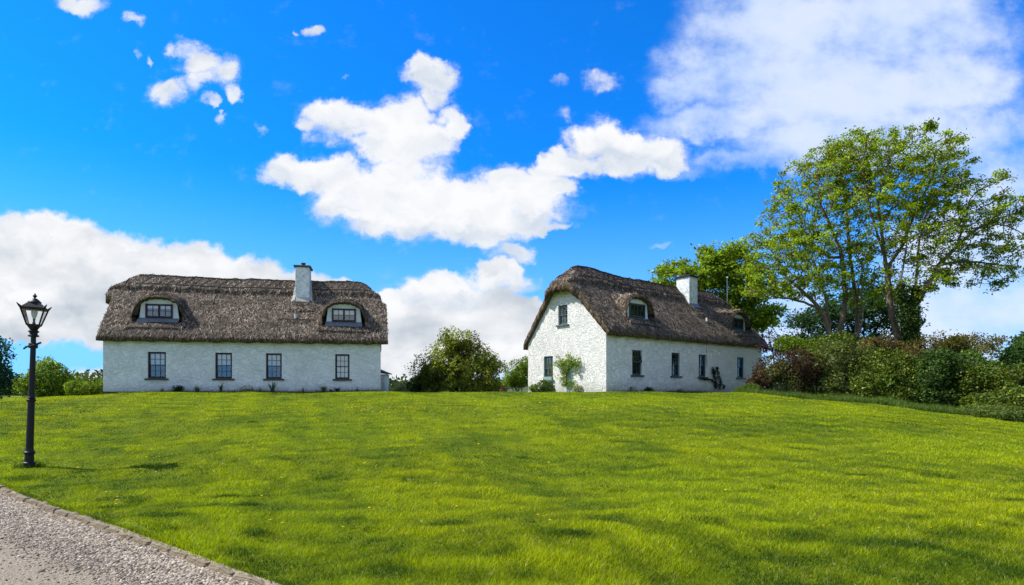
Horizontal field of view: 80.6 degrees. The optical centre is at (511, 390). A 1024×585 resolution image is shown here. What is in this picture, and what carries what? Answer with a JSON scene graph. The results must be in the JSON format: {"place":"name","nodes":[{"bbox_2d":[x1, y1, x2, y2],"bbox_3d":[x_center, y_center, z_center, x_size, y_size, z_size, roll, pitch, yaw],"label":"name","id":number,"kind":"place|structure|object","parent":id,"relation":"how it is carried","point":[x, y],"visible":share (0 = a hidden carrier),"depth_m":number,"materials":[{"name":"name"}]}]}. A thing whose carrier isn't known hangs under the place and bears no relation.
{"place":"outdoors","nodes":[
{"label":"outdoors","id":0,"kind":"place"},
{"bbox_2d":[0,489,280,584],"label":"gravel road","id":1,"kind":"structure","parent":0,"point":[12,572],"depth_m":5.55,"materials":[{"name":"grey gravel"}]},
{"bbox_2d":[0,491,254,584],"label":"gravel stones","id":2,"kind":"object","parent":1,"relation":"on","point":[121,554],"visible":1,"depth_m":6.14,"materials":[{"name":"grey gravel"}]},
{"bbox_2d":[0,391,1023,584],"bbox_3d":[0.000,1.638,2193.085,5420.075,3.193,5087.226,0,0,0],"label":"lawn","id":3,"kind":"structure","parent":0,"point":[521,408],"depth_m":12.23,"materials":[{"name":"green plant"}]},
{"bbox_2d":[0,487,13,493],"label":"kerb stone","id":4,"kind":"object","parent":3,"relation":"on","point":[3,489],"visible":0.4,"depth_m":9.65,"materials":[{"name":"beige stone"}]},
{"bbox_2d":[6,493,16,497],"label":"kerb stone","id":5,"kind":"object","parent":3,"relation":"on","point":[13,495],"visible":0.29,"depth_m":9.39,"materials":[{"name":"beige stone"}]},
{"bbox_2d":[0,335,25,398],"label":"tree","id":6,"kind":"object","parent":3,"relation":"on","point":[5,380],"visible":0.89,"depth_m":38.08,"materials":[{"name":"green plant"}]},
{"bbox_2d":[15,494,29,501],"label":"kerb stone","id":7,"kind":"object","parent":3,"relation":"on","point":[20,498],"visible":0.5,"depth_m":9.04,"materials":[{"name":"beige stone"}]},
{"bbox_2d":[25,499,40,505],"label":"kerb stone","id":8,"kind":"object","parent":3,"relation":"on","point":[35,502],"visible":0.33,"depth_m":8.77,"materials":[{"name":"beige stone"}]},
{"bbox_2d":[16,293,51,467],"bbox_3d":[-9.353,-0.127,11.820,0.478,3.564,0.478,0,0,-28],"label":"street lamp","id":9,"kind":"object","parent":3,"relation":"on","point":[34,305],"visible":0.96,"depth_m":11.77,"materials":[{"name":"metal"}]},
{"bbox_2d":[37,501,50,509],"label":"kerb stone","id":10,"kind":"object","parent":3,"relation":"on","point":[43,505],"visible":0.41,"depth_m":8.51,"materials":[{"name":"beige stone"}]},
{"bbox_2d":[11,356,81,397],"bbox_3d":[-28.635,-0.658,37.003,3.805,3.059,2.712,0,0,12],"label":"leafy bush","id":11,"kind":"object","parent":3,"relation":"on","point":[50,379],"visible":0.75,"depth_m":36.50,"materials":[{"name":"green plant"}]},
{"bbox_2d":[45,506,59,513],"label":"kerb stone","id":12,"kind":"object","parent":3,"relation":"on","point":[52,509],"visible":0.37,"depth_m":8.20,"materials":[{"name":"beige stone"}]},
{"bbox_2d":[54,509,69,517],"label":"kerb stone","id":13,"kind":"object","parent":3,"relation":"on","point":[61,512],"visible":0.31,"depth_m":8.00,"materials":[{"name":"beige stone"}]},
{"bbox_2d":[68,512,77,519],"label":"kerb stone","id":14,"kind":"object","parent":3,"relation":"on","point":[73,515],"visible":0.32,"depth_m":7.79,"materials":[{"name":"grey stone"}]},
{"bbox_2d":[63,378,102,395],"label":"hedge","id":15,"kind":"object","parent":3,"relation":"on","point":[88,388],"visible":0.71,"depth_m":35.57,"materials":[{"name":"green plant"}]},
{"bbox_2d":[76,515,91,524],"bbox_3d":[-5.344,1.698,7.572,0.418,0.227,0.122,3,2,38],"label":"kerb stone","id":16,"kind":"object","parent":3,"relation":"on","point":[86,520],"visible":0.36,"depth_m":7.55,"materials":[{"name":"grey stone"}]},
{"bbox_2d":[89,520,109,529],"bbox_3d":[-4.952,1.702,7.272,0.496,0.221,0.115,0,1,38],"label":"kerb stone","id":17,"kind":"object","parent":3,"relation":"on","point":[100,524],"visible":0.34,"depth_m":7.25,"materials":[{"name":"grey stone"}]},
{"bbox_2d":[104,528,119,533],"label":"kerb stone","id":18,"kind":"object","parent":3,"relation":"on","point":[111,530],"visible":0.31,"depth_m":6.97,"materials":[{"name":"grey stone"}]},
{"bbox_2d":[115,532,134,539],"bbox_3d":[-4.327,1.707,6.768,0.386,0.215,0.113,0,-2,37],"label":"kerb stone","id":19,"kind":"object","parent":3,"relation":"on","point":[123,535],"visible":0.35,"depth_m":6.72,"materials":[{"name":"grey stone"}]},
{"bbox_2d":[131,536,151,545],"bbox_3d":[-3.991,1.707,6.531,0.388,0.230,0.120,-2,1,36],"label":"kerb stone","id":20,"kind":"object","parent":3,"relation":"on","point":[140,540],"visible":0.33,"depth_m":6.49,"materials":[{"name":"grey stone"}]},
{"bbox_2d":[149,543,170,551],"bbox_3d":[-3.628,1.704,6.272,0.436,0.209,0.117,-1,-1,37],"label":"kerb stone","id":21,"kind":"object","parent":3,"relation":"on","point":[164,548],"visible":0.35,"depth_m":6.24,"materials":[{"name":"grey stone"}]},
{"bbox_2d":[170,385,184,391],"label":"border shrub","id":22,"kind":"object","parent":3,"relation":"on","point":[179,388],"visible":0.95,"depth_m":30.09,"materials":[{"name":"green plant"}]},
{"bbox_2d":[169,550,188,558],"bbox_3d":[-3.302,1.711,6.027,0.341,0.212,0.112,-1,0,35],"label":"kerb stone","id":23,"kind":"object","parent":3,"relation":"on","point":[181,554],"visible":0.3,"depth_m":5.99,"materials":[{"name":"grey stone"}]},
{"bbox_2d":[186,555,209,567],"bbox_3d":[-2.988,1.709,5.780,0.392,0.215,0.120,1,2,36],"label":"kerb stone","id":24,"kind":"object","parent":3,"relation":"on","point":[197,561],"visible":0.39,"depth_m":5.74,"materials":[{"name":"grey stone"}]},
{"bbox_2d":[208,563,234,576],"bbox_3d":[-2.636,1.725,5.508,0.413,0.231,0.119,3,1,39],"label":"kerb stone","id":25,"kind":"object","parent":3,"relation":"on","point":[221,569],"visible":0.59,"depth_m":5.49,"materials":[{"name":"grey stone"}]},
{"bbox_2d":[100,385,379,393],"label":"wall foot weeds","id":26,"kind":"object","parent":3,"relation":"on","point":[256,390],"depth_m":31.11,"materials":[{"name":"green plant"}]},
{"bbox_2d":[96,263,388,393],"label":"thatched cottage","id":27,"kind":"structure","parent":3,"relation":"on","point":[303,330],"depth_m":31.74,"materials":[{"name":"paint"}]},
{"bbox_2d":[144,352,168,379],"bbox_3d":[-17.858,-1.243,30.371,1.070,1.415,0.300,0,0,-12],"label":"window","id":28,"kind":"structure","parent":27,"relation":"in","point":[155,359],"depth_m":30.44,"materials":[{"name":"brown paint"}]},
{"bbox_2d":[212,353,233,379],"bbox_3d":[-14.819,-1.243,31.032,1.040,1.415,0.300,0,0,-12],"label":"window","id":29,"kind":"structure","parent":27,"relation":"in","point":[222,359],"depth_m":31.11,"materials":[{"name":"brown paint"}]},
{"bbox_2d":[263,353,283,379],"bbox_3d":[-12.444,-1.243,31.549,1.020,1.415,0.300,0,0,-12],"label":"window","id":30,"kind":"structure","parent":27,"relation":"in","point":[272,359],"depth_m":31.64,"materials":[{"name":"brown paint"}]},
{"bbox_2d":[333,354,351,380],"bbox_3d":[-9.073,-1.243,32.282,0.980,1.415,0.300,0,0,-12],"label":"window","id":31,"kind":"structure","parent":27,"relation":"in","point":[342,361],"depth_m":32.37,"materials":[{"name":"glass"}]},
{"bbox_2d":[240,385,253,391],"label":"feathery shrub","id":32,"kind":"object","parent":3,"relation":"on","point":[247,389],"visible":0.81,"depth_m":30.77,"materials":[{"name":"green plant"}]},
{"bbox_2d":[233,574,265,584],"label":"kerb stone","id":33,"kind":"object","parent":3,"relation":"on","point":[250,579],"visible":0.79,"depth_m":5.20,"materials":[{"name":"grey stone"}]},
{"bbox_2d":[268,381,275,391],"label":"sword plant","id":34,"kind":"object","parent":3,"relation":"on","point":[273,387],"visible":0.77,"depth_m":31.12,"materials":[{"name":"green plant"}]},
{"bbox_2d":[381,369,391,391],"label":"outbuilding","id":35,"kind":"structure","parent":3,"relation":"on","point":[384,381],"depth_m":38.42,"materials":[{"name":"white paint"}]},
{"bbox_2d":[388,380,414,391],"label":"blossom bush","id":36,"kind":"object","parent":3,"relation":"on","point":[400,387],"visible":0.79,"depth_m":37.56,"materials":[{"name":"green plant"}]},
{"bbox_2d":[1,369,817,395],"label":"scrub","id":37,"kind":"object","parent":3,"relation":"on","point":[85,376],"visible":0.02,"depth_m":77.73,"materials":[{"name":"green plant"}]},
{"bbox_2d":[406,375,429,391],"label":"leafy bush","id":38,"kind":"object","parent":3,"relation":"on","point":[418,386],"visible":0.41,"depth_m":35.61,"materials":[{"name":"green plant"}]},
{"bbox_2d":[405,326,505,392],"bbox_3d":[-2.998,-1.743,35.272,5.712,4.146,4.478,0,0,34],"label":"hawthorn bush","id":39,"kind":"object","parent":3,"relation":"on","point":[457,371],"visible":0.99,"depth_m":34.53,"materials":[{"name":"green plant"}]},
{"bbox_2d":[501,354,527,391],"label":"leafy bush","id":40,"kind":"object","parent":3,"relation":"on","point":[517,376],"visible":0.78,"depth_m":39.67,"materials":[{"name":"green plant"}]},
{"bbox_2d":[508,387,527,391],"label":"garden wall","id":41,"kind":"structure","parent":3,"relation":"on","point":[524,389],"depth_m":41.89,"materials":[{"name":"white paint"}]},
{"bbox_2d":[528,384,535,391],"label":"border shrub","id":42,"kind":"object","parent":3,"relation":"on","point":[530,388],"visible":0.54,"depth_m":33.04,"materials":[{"name":"green plant"}]},
{"bbox_2d":[533,378,554,391],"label":"border shrub","id":43,"kind":"object","parent":3,"relation":"on","point":[546,386],"visible":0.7,"depth_m":31.91,"materials":[{"name":"green plant"}]},
{"bbox_2d":[572,385,582,391],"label":"border shrub","id":44,"kind":"object","parent":3,"relation":"on","point":[576,388],"visible":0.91,"depth_m":30.07,"materials":[{"name":"green plant"}]},
{"bbox_2d":[523,265,765,392],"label":"thatched cottage","id":45,"kind":"structure","parent":3,"relation":"on","point":[613,332],"depth_m":31.97,"materials":[{"name":"paint"}]},
{"bbox_2d":[543,356,553,381],"bbox_3d":[2.061,-1.163,32.312,0.582,1.355,1.053,0,0,-28],"label":"window","id":46,"kind":"structure","parent":45,"relation":"in","point":[548,374],"depth_m":32.35,"materials":[{"name":"glass"}]},
{"bbox_2d":[556,305,568,326],"bbox_3d":[2.753,-3.887,31.348,0.553,1.105,1.011,0,0,-30],"label":"window","id":47,"kind":"structure","parent":45,"relation":"in","point":[563,310],"depth_m":31.42,"materials":[{"name":"glass"}]},
{"bbox_2d":[553,351,580,387],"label":"climbing rose","id":48,"kind":"object","parent":45,"relation":"attached to","point":[565,370],"visible":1,"depth_m":30.73,"materials":[{"name":"green plant"}]},
{"bbox_2d":[631,350,644,376],"bbox_3d":[6.231,-1.362,30.255,1.016,1.335,0.279,0,0,-40],"label":"window","id":49,"kind":"structure","parent":45,"relation":"in","point":[636,374],"depth_m":30.33,"materials":[{"name":"green paint"}]},
{"bbox_2d":[670,353,681,377],"bbox_3d":[8.752,-1.362,32.400,1.016,1.335,0.279,0,0,-40],"label":"window","id":50,"kind":"structure","parent":45,"relation":"in","point":[674,375],"depth_m":32.55,"materials":[{"name":"green paint"}]},
{"bbox_2d":[698,355,708,377],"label":"window","id":51,"kind":"structure","parent":45,"relation":"in","point":[700,376],"depth_m":34.21,"materials":[{"name":"black glass"}]},
{"bbox_2d":[700,367,725,389],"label":"wall creeper","id":52,"kind":"object","parent":45,"relation":"attached to","point":[716,377],"depth_m":34.74,"materials":[{"name":"green plant"}]},
{"bbox_2d":[736,357,745,378],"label":"window","id":53,"kind":"structure","parent":45,"relation":"in","point":[738,377],"depth_m":36.91,"materials":[{"name":"black glass"}]},
{"bbox_2d":[611,386,712,392],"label":"wall foot weeds","id":54,"kind":"object","parent":3,"relation":"on","point":[690,391],"depth_m":31.77,"materials":[{"name":"green plant"}]},
{"bbox_2d":[647,238,789,338],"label":"maple tree","id":55,"kind":"object","parent":3,"relation":"on","point":[719,267],"visible":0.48,"depth_m":45.43,"materials":[{"name":"green plant"}]},
{"bbox_2d":[736,383,761,389],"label":"bramble","id":56,"kind":"object","parent":3,"relation":"on","point":[748,386],"visible":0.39,"depth_m":27.49,"materials":[{"name":"green plant"}]},
{"bbox_2d":[757,329,782,390],"bbox_3d":[14.362,-1.478,33.430,1.559,3.914,1.512,0,0,-39],"label":"purple sapling","id":57,"kind":"object","parent":3,"relation":"on","point":[764,348],"visible":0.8,"depth_m":33.35,"materials":[{"name":"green plant"}]},
{"bbox_2d":[743,344,830,395],"bbox_3d":[12.976,-0.894,27.960,4.247,2.579,2.254,0,0,-19],"label":"purple bush","id":58,"kind":"object","parent":3,"relation":"on","point":[781,371],"visible":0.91,"depth_m":27.72,"materials":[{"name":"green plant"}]},
{"bbox_2d":[772,334,815,392],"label":"yellow green bush","id":59,"kind":"object","parent":3,"relation":"on","point":[787,342],"visible":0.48,"depth_m":32.70,"materials":[{"name":"green plant"}]},
{"bbox_2d":[737,226,855,334],"bbox_3d":[15.156,-4.143,33.083,5.616,9.672,5.679,0,0,0],"label":"tall tree","id":60,"kind":"object","parent":3,"relation":"on","point":[787,288],"visible":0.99,"depth_m":32.28,"materials":[{"name":"green plant"}]},
{"bbox_2d":[754,131,871,332],"bbox_3d":[16.904,-6.734,33.761,6.180,14.979,6.026,0,0,0],"label":"tall tree","id":61,"kind":"object","parent":3,"relation":"on","point":[785,194],"visible":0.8,"depth_m":33.43,"materials":[{"name":"green plant"}]},
{"bbox_2d":[814,393,836,397],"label":"bramble","id":62,"kind":"object","parent":3,"relation":"on","point":[822,395],"visible":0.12,"depth_m":25.27,"materials":[{"name":"green plant"}]},
{"bbox_2d":[797,330,882,360],"bbox_3d":[16.594,-1.264,30.943,5.291,3.735,2.692,0,0,-24],"label":"leafy bush","id":63,"kind":"object","parent":3,"relation":"on","point":[839,335],"visible":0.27,"depth_m":30.57,"materials":[{"name":"green plant"}]},
{"bbox_2d":[803,336,888,396],"bbox_3d":[15.321,-0.939,28.028,3.974,3.085,3.060,0,0,0],"label":"bramble bush","id":64,"kind":"object","parent":3,"relation":"on","point":[841,362],"visible":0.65,"depth_m":27.31,"materials":[{"name":"green plant"}]},
{"bbox_2d":[777,279,930,345],"bbox_3d":[22.420,-3.242,40.042,10.128,7.858,7.095,0,0,0],"label":"spreading tree","id":65,"kind":"object","parent":3,"relation":"on","point":[810,320],"visible":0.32,"depth_m":39.29,"materials":[{"name":"green plant"}]},
{"bbox_2d":[803,126,906,336],"bbox_3d":[19.768,-6.941,34.422,5.108,15.617,5.816,0,0,0],"label":"tall tree","id":66,"kind":"object","parent":3,"relation":"on","point":[855,302],"visible":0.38,"depth_m":33.95,"materials":[{"name":"green plant"}]},
{"bbox_2d":[838,241,896,335],"bbox_3d":[19.539,-3.749,33.358,2.461,9.095,4.399,0,0,0],"label":"tall tree","id":67,"kind":"object","parent":3,"relation":"on","point":[868,256],"visible":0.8,"depth_m":33.03,"materials":[{"name":"green plant"}]},
{"bbox_2d":[847,347,923,403],"bbox_3d":[16.352,-0.610,25.995,3.254,2.674,2.940,0,0,-31],"label":"bramble bush","id":68,"kind":"object","parent":3,"relation":"on","point":[884,376],"visible":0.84,"depth_m":25.70,"materials":[{"name":"green plant"}]},
{"bbox_2d":[855,331,926,364],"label":"brown bush","id":69,"kind":"object","parent":3,"relation":"on","point":[879,343],"visible":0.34,"depth_m":28.05,"materials":[{"name":"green plant"}]},
{"bbox_2d":[821,117,981,347],"bbox_3d":[20.436,-6.391,31.939,7.396,14.677,5.966,0,0,0],"label":"tall tree","id":70,"kind":"object","parent":3,"relation":"on","point":[883,198],"visible":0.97,"depth_m":31.25,"materials":[{"name":"green plant"}]},
{"bbox_2d":[898,345,994,407],"bbox_3d":[17.964,-0.509,24.768,2.830,2.734,3.149,0,0,-42],"label":"bramble bush","id":71,"kind":"object","parent":3,"relation":"on","point":[939,371],"visible":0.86,"depth_m":24.46,"materials":[{"name":"green plant"}]},
{"bbox_2d":[875,168,1023,353],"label":"tall tree","id":72,"kind":"object","parent":3,"relation":"on","point":[908,319],"visible":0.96,"depth_m":30.58,"materials":[{"name":"green plant"}]},
{"bbox_2d":[905,329,1013,360],"bbox_3d":[21.881,-1.038,30.116,4.587,4.053,5.668,0,0,0],"label":"hawthorn tree","id":73,"kind":"object","parent":3,"relation":"on","point":[958,342],"visible":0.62,"depth_m":28.25,"materials":[{"name":"green plant"}]},
{"bbox_2d":[956,347,1004,371],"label":"bramble bush","id":74,"kind":"object","parent":3,"relation":"on","point":[978,357],"visible":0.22,"depth_m":25.49,"materials":[{"name":"green plant"}]},
{"bbox_2d":[952,362,1010,407],"bbox_3d":[18.450,-0.092,23.788,2.759,2.193,2.240,0,0,-37],"label":"bramble bush","id":75,"kind":"object","parent":3,"relation":"on","point":[978,388],"visible":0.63,"depth_m":23.71,"materials":[{"name":"green plant"}]},
{"bbox_2d":[956,402,1023,420],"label":"bramble","id":76,"kind":"object","parent":3,"relation":"on","point":[1002,411],"visible":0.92,"depth_m":21.17,"materials":[{"name":"green plant"}]},
{"bbox_2d":[982,362,1023,410],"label":"bramble bush","id":77,"kind":"object","parent":3,"relation":"on","point":[1012,391],"visible":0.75,"depth_m":22.50,"materials":[{"name":"green plant"}]},
{"bbox_2d":[995,331,1023,375],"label":"tree","id":78,"kind":"object","parent":3,"relation":"on","point":[1014,351],"visible":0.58,"depth_m":27.76,"materials":[{"name":"green plant"}]},
{"bbox_2d":[0,0,1023,383],"label":"sky","id":79,"kind":"structure","parent":0,"point":[451,160],"materials":[{"name":"blue"}]},
{"bbox_2d":[731,385,1023,421],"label":"long grass","id":80,"kind":"structure","parent":0,"point":[939,408],"depth_m":23.76,"materials":[{"name":"green plant"}]}
]}

